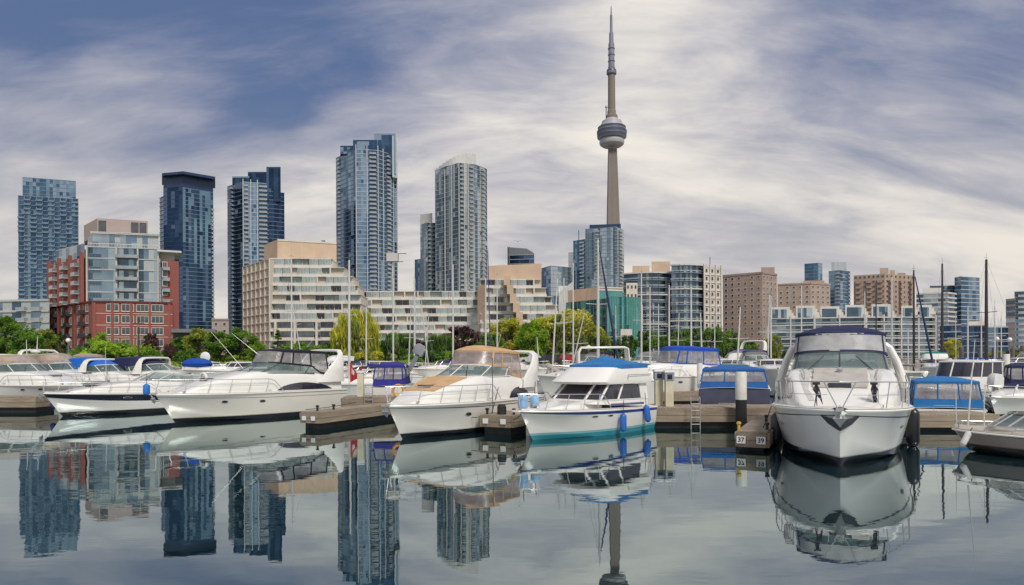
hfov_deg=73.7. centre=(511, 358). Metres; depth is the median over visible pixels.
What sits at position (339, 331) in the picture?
willow tree
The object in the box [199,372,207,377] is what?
life ring
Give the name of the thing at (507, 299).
window
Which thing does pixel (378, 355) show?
shrub
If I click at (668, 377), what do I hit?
power pedestal
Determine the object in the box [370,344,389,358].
shrub
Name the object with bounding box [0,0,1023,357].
sky
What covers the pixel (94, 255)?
window
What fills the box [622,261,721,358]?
apartment building
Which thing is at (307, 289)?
window
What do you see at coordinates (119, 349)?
shrub
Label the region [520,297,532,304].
window
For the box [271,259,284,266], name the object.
window
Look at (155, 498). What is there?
water
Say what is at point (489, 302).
sailboat
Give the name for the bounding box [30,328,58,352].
broadleaf tree
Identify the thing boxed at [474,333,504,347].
broadleaf tree
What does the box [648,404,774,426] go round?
floating dock
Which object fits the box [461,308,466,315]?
window
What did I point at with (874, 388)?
rope bundle
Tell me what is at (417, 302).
window
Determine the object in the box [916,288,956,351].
apartment building
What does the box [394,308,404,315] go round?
window
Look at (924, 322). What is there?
sailboat
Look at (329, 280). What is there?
window
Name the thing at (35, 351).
radar dome
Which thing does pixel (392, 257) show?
lighting mast
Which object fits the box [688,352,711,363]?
motorboat
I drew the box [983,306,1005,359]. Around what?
sailboat
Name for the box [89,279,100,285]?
window
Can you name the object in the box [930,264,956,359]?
sailboat
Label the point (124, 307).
window
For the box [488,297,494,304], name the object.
window
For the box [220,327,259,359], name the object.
broadleaf tree
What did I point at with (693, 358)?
motorboat
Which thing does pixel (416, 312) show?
window
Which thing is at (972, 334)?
apartment building
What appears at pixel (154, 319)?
window
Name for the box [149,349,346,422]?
cabin cruiser
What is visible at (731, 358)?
motorboat
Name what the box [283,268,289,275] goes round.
window
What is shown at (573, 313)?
sailboat
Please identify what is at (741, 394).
piling
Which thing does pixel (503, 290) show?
window
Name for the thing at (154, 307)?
window
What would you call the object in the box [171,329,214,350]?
pavilion
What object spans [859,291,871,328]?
sailboat
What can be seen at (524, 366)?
motorboat
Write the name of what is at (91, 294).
window
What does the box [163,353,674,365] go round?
grass
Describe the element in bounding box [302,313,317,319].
window
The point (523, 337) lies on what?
broadleaf tree
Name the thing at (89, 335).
conifer tree
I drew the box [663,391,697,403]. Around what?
floating dock
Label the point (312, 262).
window
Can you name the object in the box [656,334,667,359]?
broadleaf tree
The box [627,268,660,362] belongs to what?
sailboat
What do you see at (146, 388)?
fender
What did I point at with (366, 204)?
glass tower
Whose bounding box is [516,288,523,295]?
window
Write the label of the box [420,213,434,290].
glass tower
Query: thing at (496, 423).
floating dock
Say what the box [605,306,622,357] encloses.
sailboat
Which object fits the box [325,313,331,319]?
window
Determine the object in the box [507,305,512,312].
window
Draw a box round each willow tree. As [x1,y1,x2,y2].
[329,307,381,360]
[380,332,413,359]
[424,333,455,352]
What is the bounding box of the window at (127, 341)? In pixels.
[121,339,133,344]
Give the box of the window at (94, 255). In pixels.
[89,253,100,259]
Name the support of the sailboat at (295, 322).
on the water
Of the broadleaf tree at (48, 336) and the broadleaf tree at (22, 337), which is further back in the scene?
the broadleaf tree at (48, 336)
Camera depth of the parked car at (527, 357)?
105.27 m
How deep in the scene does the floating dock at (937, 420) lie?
25.59 m
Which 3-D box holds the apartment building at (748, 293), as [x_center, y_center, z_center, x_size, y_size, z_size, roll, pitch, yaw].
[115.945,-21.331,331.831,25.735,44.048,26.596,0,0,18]
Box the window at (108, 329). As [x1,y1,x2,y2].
[106,327,118,334]
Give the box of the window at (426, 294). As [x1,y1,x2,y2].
[424,292,429,298]
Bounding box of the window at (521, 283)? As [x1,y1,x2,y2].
[517,280,525,287]
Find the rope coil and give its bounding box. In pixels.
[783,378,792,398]
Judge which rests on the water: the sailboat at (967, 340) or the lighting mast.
the sailboat at (967, 340)
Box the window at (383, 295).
[380,292,391,298]
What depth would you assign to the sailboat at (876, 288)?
59.96 m
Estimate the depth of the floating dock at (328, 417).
28.81 m
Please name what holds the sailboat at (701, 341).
on the water
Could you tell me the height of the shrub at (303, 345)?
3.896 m
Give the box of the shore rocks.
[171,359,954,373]
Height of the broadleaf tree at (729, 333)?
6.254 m
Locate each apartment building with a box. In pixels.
[0,299,49,353]
[242,239,367,354]
[364,291,477,353]
[477,263,571,354]
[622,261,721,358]
[723,267,776,349]
[767,304,936,358]
[778,281,830,317]
[854,268,912,316]
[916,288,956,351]
[940,324,960,357]
[961,321,983,357]
[988,326,1007,357]
[1006,298,1014,349]
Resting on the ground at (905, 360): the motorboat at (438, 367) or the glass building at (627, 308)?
the glass building at (627, 308)
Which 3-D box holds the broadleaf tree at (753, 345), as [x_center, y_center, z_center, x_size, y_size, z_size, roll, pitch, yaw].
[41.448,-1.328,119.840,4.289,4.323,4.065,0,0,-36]
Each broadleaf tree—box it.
[0,315,37,353]
[5,329,46,352]
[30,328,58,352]
[88,332,110,346]
[141,333,160,351]
[167,337,185,353]
[181,327,213,355]
[201,331,238,361]
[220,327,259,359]
[412,339,429,353]
[441,325,483,350]
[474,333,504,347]
[487,317,520,349]
[502,325,530,349]
[515,318,549,356]
[530,314,569,354]
[554,307,603,353]
[582,325,611,356]
[618,335,640,358]
[636,329,664,356]
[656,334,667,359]
[662,329,693,359]
[683,328,709,354]
[694,326,728,360]
[711,330,741,357]
[740,339,759,348]
[765,333,783,357]
[944,337,961,359]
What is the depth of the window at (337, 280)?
246.21 m
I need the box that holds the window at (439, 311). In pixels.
[436,308,446,315]
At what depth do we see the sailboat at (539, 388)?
55.94 m
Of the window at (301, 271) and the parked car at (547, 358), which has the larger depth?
the window at (301, 271)
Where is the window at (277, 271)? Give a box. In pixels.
[274,268,282,275]
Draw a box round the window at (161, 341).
[152,339,163,346]
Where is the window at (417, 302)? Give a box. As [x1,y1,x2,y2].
[409,300,419,306]
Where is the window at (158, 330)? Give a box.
[151,327,163,334]
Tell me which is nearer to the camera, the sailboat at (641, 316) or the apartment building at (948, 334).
the sailboat at (641, 316)
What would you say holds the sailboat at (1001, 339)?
on the water
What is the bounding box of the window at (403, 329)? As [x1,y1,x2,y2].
[398,325,406,332]
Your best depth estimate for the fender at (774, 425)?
21.37 m
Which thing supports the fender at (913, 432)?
hanging from the cabin cruiser at (848, 421)
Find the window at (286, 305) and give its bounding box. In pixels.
[285,304,292,311]
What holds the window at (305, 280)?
in the apartment building at (319, 277)
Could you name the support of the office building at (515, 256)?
on the ground at (905, 360)
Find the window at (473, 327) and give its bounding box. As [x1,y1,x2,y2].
[468,325,477,331]
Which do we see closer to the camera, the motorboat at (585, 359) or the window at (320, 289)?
the motorboat at (585, 359)
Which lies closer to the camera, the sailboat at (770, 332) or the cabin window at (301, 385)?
the cabin window at (301, 385)
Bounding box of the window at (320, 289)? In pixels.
[317,286,331,293]
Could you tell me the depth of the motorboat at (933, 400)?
28.67 m
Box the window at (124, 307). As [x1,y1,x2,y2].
[121,304,133,311]
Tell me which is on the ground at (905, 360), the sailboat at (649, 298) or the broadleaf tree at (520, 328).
the broadleaf tree at (520, 328)
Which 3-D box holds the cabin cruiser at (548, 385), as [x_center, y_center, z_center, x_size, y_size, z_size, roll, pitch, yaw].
[5.371,1.749,40.126,9.473,3.045,3.294,0,0,-28]
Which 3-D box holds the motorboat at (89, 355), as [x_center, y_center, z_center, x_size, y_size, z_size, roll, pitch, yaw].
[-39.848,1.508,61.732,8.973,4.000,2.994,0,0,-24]
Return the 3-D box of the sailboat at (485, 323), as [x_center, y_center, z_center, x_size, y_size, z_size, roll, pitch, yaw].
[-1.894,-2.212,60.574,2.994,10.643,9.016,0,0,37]
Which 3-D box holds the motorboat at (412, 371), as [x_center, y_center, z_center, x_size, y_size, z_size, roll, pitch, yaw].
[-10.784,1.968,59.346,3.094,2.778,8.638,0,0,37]
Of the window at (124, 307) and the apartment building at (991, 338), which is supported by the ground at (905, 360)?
the apartment building at (991, 338)
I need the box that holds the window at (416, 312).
[412,308,419,315]
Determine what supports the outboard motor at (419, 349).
attached to the motorboat at (381, 382)
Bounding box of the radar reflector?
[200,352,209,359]
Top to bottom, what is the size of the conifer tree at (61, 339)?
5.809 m
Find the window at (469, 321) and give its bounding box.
[467,316,477,323]
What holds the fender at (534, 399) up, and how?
hanging from the flybridge boat
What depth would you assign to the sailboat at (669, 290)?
61.95 m
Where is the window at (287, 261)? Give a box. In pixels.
[285,259,292,266]
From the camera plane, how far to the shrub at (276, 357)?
106.58 m
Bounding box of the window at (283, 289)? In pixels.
[278,286,287,293]
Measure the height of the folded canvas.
0.530 m
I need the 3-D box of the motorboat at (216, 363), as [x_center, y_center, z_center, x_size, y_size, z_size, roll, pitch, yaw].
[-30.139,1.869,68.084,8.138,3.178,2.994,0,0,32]
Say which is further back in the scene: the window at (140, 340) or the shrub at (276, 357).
the window at (140, 340)
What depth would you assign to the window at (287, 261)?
246.06 m
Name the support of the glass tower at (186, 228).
on the ground at (905, 360)
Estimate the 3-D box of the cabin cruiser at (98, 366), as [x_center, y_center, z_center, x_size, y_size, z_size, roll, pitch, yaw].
[-29.291,1.658,49.434,9.973,3.591,3.094,0,0,18]
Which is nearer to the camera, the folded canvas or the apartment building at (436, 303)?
the folded canvas
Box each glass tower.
[17,177,78,298]
[159,171,214,328]
[227,167,284,354]
[336,133,397,290]
[415,259,420,290]
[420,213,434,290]
[435,153,487,290]
[568,252,572,281]
[573,224,623,294]
[804,263,822,280]
[829,262,850,314]
[930,276,979,325]
[1014,291,1023,349]
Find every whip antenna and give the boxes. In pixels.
[967,340,974,426]
[983,386,984,426]
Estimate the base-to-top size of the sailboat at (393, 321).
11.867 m
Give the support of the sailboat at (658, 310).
on the water
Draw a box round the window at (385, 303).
[382,300,395,306]
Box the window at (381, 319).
[378,316,386,323]
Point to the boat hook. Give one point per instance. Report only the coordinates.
(492, 385)
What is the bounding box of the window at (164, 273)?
[162,271,167,277]
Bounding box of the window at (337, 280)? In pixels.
[334,277,347,284]
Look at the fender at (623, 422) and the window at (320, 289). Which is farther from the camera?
the window at (320, 289)
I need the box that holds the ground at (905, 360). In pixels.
[165,356,954,373]
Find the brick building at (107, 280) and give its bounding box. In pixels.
[47,218,181,353]
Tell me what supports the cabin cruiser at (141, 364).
on the water
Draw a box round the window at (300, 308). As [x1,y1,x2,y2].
[293,304,307,311]
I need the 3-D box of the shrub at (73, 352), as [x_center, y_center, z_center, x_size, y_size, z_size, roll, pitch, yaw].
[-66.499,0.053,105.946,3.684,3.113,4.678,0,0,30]
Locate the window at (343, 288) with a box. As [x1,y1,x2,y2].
[341,286,355,293]
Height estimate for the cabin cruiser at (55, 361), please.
4.170 m
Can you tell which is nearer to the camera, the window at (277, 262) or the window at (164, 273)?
the window at (164, 273)
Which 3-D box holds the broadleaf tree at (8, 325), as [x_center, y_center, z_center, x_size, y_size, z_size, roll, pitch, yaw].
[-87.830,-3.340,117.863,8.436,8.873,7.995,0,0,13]
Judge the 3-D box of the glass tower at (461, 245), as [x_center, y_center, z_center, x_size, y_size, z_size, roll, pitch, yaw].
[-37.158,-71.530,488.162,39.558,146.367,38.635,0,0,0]
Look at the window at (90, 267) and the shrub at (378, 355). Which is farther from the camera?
the window at (90, 267)
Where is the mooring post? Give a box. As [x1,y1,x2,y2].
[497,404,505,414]
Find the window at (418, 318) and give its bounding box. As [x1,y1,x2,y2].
[415,316,426,323]
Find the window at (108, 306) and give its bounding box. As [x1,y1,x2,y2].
[106,303,118,311]
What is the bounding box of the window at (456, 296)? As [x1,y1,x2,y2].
[449,292,458,298]
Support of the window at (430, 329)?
in the apartment building at (436, 303)
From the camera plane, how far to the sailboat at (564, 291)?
59.94 m
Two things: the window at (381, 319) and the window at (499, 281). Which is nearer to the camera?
the window at (499, 281)
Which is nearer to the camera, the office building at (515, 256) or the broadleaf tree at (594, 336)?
the broadleaf tree at (594, 336)
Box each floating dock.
[0,395,53,411]
[300,403,392,428]
[341,395,396,406]
[478,409,525,434]
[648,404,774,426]
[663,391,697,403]
[735,413,772,450]
[919,411,1000,430]
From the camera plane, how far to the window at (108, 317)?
206.55 m
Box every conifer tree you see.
[52,331,67,353]
[84,333,91,351]
[270,330,281,355]
[607,329,623,357]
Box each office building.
[507,247,533,264]
[541,266,570,312]
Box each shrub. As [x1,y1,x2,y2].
[7,349,24,353]
[65,346,85,353]
[67,350,87,357]
[79,339,163,360]
[161,343,178,360]
[172,347,199,362]
[246,341,270,360]
[270,347,302,362]
[278,341,321,359]
[316,341,337,358]
[355,349,383,360]
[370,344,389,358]
[410,350,444,362]
[441,350,451,359]
[780,350,787,358]
[988,350,1019,357]
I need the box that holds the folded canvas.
[181,358,212,367]
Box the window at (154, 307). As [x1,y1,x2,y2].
[151,304,162,311]
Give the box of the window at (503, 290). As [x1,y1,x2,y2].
[493,288,505,295]
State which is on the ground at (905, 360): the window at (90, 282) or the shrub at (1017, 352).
the shrub at (1017, 352)
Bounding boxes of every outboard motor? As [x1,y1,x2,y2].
[404,343,425,372]
[985,373,1003,411]
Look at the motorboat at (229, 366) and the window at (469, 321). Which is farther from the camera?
the window at (469, 321)
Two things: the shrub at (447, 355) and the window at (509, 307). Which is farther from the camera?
the window at (509, 307)
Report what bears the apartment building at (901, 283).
on the ground at (905, 360)
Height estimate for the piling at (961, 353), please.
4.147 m
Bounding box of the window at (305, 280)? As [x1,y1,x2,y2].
[302,277,316,284]
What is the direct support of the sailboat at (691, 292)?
on the water
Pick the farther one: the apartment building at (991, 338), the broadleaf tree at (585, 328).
the apartment building at (991, 338)
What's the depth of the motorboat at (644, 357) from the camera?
75.12 m
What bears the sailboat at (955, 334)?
on the water
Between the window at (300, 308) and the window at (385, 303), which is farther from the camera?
the window at (385, 303)
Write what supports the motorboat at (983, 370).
on the water
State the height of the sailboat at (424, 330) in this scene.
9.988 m
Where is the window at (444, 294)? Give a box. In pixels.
[442,292,447,298]
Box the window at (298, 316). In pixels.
[295,313,301,319]
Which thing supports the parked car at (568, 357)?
on the ground at (905, 360)
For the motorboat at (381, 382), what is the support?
on the water
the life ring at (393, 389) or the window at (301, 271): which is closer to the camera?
the life ring at (393, 389)
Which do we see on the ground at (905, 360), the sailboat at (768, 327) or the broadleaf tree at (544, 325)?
the broadleaf tree at (544, 325)
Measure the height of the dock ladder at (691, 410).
1.504 m
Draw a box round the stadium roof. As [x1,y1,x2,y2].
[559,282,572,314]
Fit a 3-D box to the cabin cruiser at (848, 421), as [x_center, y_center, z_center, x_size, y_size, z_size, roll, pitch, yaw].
[10.123,1.124,21.085,4.026,4.346,10.173,0,0,26]
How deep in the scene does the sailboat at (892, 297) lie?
59.95 m
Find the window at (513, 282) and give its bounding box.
[511,280,516,287]
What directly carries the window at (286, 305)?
in the apartment building at (319, 277)
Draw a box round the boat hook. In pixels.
[492,358,492,412]
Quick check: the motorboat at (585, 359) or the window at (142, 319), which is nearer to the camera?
the motorboat at (585, 359)
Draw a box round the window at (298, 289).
[295,286,301,293]
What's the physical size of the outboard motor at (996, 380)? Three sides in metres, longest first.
1.860 x 0.744 x 0.456 m
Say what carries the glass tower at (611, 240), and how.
on the ground at (905, 360)
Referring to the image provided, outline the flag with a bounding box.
[349,363,362,392]
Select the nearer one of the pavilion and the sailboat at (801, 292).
the sailboat at (801, 292)
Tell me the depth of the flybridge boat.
24.92 m
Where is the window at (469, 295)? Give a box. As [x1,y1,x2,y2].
[466,292,474,298]
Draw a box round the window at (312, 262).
[309,259,318,266]
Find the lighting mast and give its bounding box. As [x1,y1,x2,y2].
[384,247,405,361]
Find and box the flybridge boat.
[512,356,657,439]
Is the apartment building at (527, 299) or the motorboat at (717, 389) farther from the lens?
the apartment building at (527, 299)
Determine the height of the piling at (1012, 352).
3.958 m
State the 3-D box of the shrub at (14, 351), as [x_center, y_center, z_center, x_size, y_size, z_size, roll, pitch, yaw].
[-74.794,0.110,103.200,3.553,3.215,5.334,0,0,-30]
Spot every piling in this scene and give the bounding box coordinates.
[697,363,702,383]
[735,372,746,428]
[959,347,963,357]
[1002,354,1009,374]
[1010,348,1014,356]
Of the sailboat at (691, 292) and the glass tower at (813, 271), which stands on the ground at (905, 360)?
the glass tower at (813, 271)
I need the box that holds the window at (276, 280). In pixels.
[273,277,279,284]
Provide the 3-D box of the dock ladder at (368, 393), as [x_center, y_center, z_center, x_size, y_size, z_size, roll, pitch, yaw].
[-6.856,1.995,32.765,0.443,1.282,0.370,0,0,0]
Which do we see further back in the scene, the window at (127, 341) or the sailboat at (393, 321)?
the window at (127, 341)
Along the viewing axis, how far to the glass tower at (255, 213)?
454.12 m
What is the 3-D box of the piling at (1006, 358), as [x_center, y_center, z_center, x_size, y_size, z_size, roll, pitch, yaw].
[36.206,1.286,50.000,0.449,3.249,0.442,0,0,0]
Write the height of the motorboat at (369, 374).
2.778 m
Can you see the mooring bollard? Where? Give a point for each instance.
(767, 424)
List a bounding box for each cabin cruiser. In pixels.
[0,354,87,394]
[18,349,109,384]
[68,357,143,381]
[112,356,213,375]
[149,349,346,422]
[381,345,543,438]
[538,364,663,403]
[647,346,729,392]
[771,326,914,466]
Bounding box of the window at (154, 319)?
[151,316,163,323]
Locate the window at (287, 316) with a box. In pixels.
[280,313,294,319]
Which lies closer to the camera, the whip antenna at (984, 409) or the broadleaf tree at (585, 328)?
the whip antenna at (984, 409)
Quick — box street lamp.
[996,337,999,357]
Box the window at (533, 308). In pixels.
[530,305,536,312]
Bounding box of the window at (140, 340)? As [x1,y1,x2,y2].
[136,339,145,344]
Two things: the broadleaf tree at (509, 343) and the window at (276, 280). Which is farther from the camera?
the window at (276, 280)
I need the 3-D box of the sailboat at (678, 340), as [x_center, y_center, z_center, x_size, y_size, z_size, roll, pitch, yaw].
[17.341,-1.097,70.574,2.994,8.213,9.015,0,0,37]
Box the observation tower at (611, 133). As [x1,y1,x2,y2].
[597,6,626,223]
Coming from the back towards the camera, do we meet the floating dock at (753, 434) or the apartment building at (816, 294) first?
the apartment building at (816, 294)
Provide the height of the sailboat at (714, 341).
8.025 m
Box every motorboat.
[37,371,208,415]
[73,353,104,357]
[181,362,224,370]
[183,361,251,375]
[296,355,353,372]
[318,366,422,383]
[324,361,391,368]
[344,361,378,371]
[370,362,414,402]
[404,365,419,375]
[412,360,450,378]
[520,361,549,376]
[561,351,613,369]
[632,352,662,362]
[675,355,702,363]
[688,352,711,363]
[696,365,770,403]
[705,340,766,363]
[714,353,748,363]
[715,364,749,374]
[739,349,768,375]
[754,359,792,396]
[775,361,930,400]
[904,376,987,412]
[908,360,1003,411]
[915,351,951,376]
[956,357,996,359]
[983,383,1023,415]
[996,357,1023,370]
[1003,362,1023,383]
[1016,350,1023,357]
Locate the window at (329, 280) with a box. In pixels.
[326,277,333,284]
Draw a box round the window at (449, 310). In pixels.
[447,308,459,315]
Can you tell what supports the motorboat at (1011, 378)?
on the water
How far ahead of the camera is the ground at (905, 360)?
117.19 m
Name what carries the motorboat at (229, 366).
on the water
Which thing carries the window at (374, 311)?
in the apartment building at (436, 303)
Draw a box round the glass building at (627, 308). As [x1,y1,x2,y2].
[566,286,640,358]
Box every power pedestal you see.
[356,371,364,396]
[653,369,662,405]
[663,370,674,405]
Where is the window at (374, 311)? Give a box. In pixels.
[371,308,381,315]
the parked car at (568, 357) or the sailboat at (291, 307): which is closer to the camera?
the sailboat at (291, 307)
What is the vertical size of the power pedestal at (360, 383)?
1.250 m
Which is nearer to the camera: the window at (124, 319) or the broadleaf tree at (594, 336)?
the broadleaf tree at (594, 336)
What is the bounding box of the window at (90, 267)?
[89,266,100,272]
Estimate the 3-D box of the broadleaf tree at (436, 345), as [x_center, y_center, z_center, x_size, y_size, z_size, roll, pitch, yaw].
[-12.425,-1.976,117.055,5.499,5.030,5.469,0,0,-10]
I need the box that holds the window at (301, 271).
[297,268,309,275]
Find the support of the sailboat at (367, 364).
on the water
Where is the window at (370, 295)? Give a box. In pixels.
[366,292,379,298]
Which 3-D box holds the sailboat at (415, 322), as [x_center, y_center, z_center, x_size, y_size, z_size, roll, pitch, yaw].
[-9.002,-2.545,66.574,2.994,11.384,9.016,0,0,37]
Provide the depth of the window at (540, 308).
256.05 m
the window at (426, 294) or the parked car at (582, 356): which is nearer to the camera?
the parked car at (582, 356)
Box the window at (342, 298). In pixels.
[339,295,346,302]
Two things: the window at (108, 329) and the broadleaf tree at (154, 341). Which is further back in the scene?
the window at (108, 329)
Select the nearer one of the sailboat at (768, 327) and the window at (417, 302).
the sailboat at (768, 327)
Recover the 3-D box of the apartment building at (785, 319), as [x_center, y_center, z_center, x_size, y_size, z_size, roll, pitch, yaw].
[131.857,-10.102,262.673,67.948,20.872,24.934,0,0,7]
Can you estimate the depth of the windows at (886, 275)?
387.67 m
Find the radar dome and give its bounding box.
[30,349,40,354]
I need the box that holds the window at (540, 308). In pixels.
[537,305,545,312]
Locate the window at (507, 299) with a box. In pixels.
[504,297,509,304]
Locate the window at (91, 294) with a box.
[89,292,101,297]
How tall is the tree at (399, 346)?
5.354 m
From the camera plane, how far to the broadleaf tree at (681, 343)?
112.99 m
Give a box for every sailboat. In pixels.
[263,252,322,362]
[279,281,330,359]
[319,258,390,395]
[347,305,397,365]
[370,279,422,361]
[386,306,416,364]
[390,273,441,365]
[404,311,444,365]
[408,299,451,364]
[423,262,478,378]
[469,279,507,345]
[473,248,508,345]
[480,274,524,360]
[537,273,580,393]
[539,307,596,382]
[543,276,588,370]
[555,261,595,362]
[577,237,618,358]
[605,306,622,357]
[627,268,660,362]
[635,285,665,362]
[645,299,673,360]
[655,283,686,361]
[671,315,688,356]
[680,285,710,363]
[693,307,715,362]
[707,316,724,360]
[726,307,749,363]
[758,289,780,357]
[760,296,782,358]
[792,281,808,340]
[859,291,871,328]
[869,278,889,363]
[881,275,904,368]
[895,268,933,370]
[899,328,918,369]
[928,308,947,350]
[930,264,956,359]
[948,311,963,359]
[956,306,979,359]
[957,257,1022,363]
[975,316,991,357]
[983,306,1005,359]
[991,317,1010,360]
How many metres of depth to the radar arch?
35.86 m
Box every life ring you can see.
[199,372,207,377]
[392,384,404,394]
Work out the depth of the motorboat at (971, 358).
68.26 m
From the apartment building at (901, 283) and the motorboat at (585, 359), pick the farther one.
the apartment building at (901, 283)
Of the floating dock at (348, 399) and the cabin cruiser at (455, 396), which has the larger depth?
the floating dock at (348, 399)
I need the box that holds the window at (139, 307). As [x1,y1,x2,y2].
[136,304,148,311]
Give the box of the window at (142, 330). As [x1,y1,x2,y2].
[136,327,148,334]
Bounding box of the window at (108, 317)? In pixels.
[106,315,118,322]
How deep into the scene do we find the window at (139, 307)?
209.24 m
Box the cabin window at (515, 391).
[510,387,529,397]
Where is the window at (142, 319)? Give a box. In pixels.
[136,316,148,323]
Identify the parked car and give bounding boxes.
[520,354,540,361]
[538,355,562,363]
[554,354,575,362]
[575,354,590,360]
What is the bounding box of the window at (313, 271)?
[310,268,322,275]
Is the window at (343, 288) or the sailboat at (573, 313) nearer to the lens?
the sailboat at (573, 313)
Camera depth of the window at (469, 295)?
269.32 m
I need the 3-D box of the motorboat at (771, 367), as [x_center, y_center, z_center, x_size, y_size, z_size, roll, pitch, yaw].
[19.500,1.609,50.750,2.994,3.178,8.138,0,0,18]
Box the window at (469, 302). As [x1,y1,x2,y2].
[467,300,472,306]
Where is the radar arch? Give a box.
[576,346,630,363]
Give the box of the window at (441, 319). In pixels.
[438,316,446,323]
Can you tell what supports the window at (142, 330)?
in the brick building at (107, 280)
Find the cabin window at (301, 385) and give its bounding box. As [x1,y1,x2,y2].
[279,382,330,389]
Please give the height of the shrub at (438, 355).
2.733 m
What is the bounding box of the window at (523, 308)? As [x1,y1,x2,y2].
[520,305,529,312]
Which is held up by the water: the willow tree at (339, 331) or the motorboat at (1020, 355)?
the motorboat at (1020, 355)
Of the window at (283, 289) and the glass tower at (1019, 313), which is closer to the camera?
the window at (283, 289)
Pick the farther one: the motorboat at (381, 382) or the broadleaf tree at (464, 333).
the broadleaf tree at (464, 333)
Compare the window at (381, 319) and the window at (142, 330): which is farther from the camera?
the window at (381, 319)
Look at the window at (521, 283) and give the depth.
258.25 m
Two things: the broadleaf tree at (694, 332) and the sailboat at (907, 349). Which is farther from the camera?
the broadleaf tree at (694, 332)
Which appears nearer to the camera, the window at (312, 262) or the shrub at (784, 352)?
the shrub at (784, 352)
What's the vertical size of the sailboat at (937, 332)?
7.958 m
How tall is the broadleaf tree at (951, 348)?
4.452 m
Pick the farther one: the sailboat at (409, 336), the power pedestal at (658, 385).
the sailboat at (409, 336)
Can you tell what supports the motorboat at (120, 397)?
on the water
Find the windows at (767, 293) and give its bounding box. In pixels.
[763,293,775,346]
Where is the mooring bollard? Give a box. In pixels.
[765,422,769,429]
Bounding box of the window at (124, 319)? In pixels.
[121,315,133,323]
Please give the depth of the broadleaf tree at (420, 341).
117.74 m
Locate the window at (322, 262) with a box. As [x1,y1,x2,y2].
[319,259,331,266]
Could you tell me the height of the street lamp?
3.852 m
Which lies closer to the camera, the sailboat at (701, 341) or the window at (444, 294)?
the sailboat at (701, 341)
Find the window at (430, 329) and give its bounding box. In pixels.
[425,325,433,331]
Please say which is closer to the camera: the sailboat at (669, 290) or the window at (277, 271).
the sailboat at (669, 290)
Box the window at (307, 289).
[302,286,316,293]
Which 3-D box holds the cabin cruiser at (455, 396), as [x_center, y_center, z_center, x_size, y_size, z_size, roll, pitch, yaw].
[-1.917,1.381,27.339,3.194,3.857,9.773,0,0,30]
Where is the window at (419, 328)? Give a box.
[416,325,424,331]
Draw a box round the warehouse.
[211,319,228,354]
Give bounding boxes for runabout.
[952,411,1023,457]
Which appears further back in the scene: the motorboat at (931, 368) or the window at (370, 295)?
the window at (370, 295)
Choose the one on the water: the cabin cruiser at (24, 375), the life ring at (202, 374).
the cabin cruiser at (24, 375)
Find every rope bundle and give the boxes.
[812,382,822,406]
[870,382,878,402]
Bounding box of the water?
[0,395,1023,584]
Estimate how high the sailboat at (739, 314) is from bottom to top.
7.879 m
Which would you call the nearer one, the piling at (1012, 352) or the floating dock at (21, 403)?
the floating dock at (21, 403)
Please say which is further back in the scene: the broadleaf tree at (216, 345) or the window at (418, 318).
the window at (418, 318)
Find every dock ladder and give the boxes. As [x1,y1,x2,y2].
[364,387,373,404]
[688,396,700,428]
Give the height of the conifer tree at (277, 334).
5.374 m
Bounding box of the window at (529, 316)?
[527,314,535,321]
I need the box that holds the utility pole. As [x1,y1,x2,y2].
[133,318,143,355]
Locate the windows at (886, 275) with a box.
[886,275,912,316]
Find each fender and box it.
[143,376,149,394]
[518,388,526,408]
[530,382,538,407]
[620,400,626,431]
[643,396,650,421]
[770,412,780,442]
[906,390,919,446]
[960,428,971,445]
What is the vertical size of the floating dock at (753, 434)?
0.904 m
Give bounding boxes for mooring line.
[763,390,775,427]
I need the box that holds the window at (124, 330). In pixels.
[121,327,133,334]
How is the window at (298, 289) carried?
in the apartment building at (319, 277)
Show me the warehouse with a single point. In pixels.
(220, 325)
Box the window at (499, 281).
[495,280,500,286]
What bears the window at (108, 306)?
in the brick building at (107, 280)

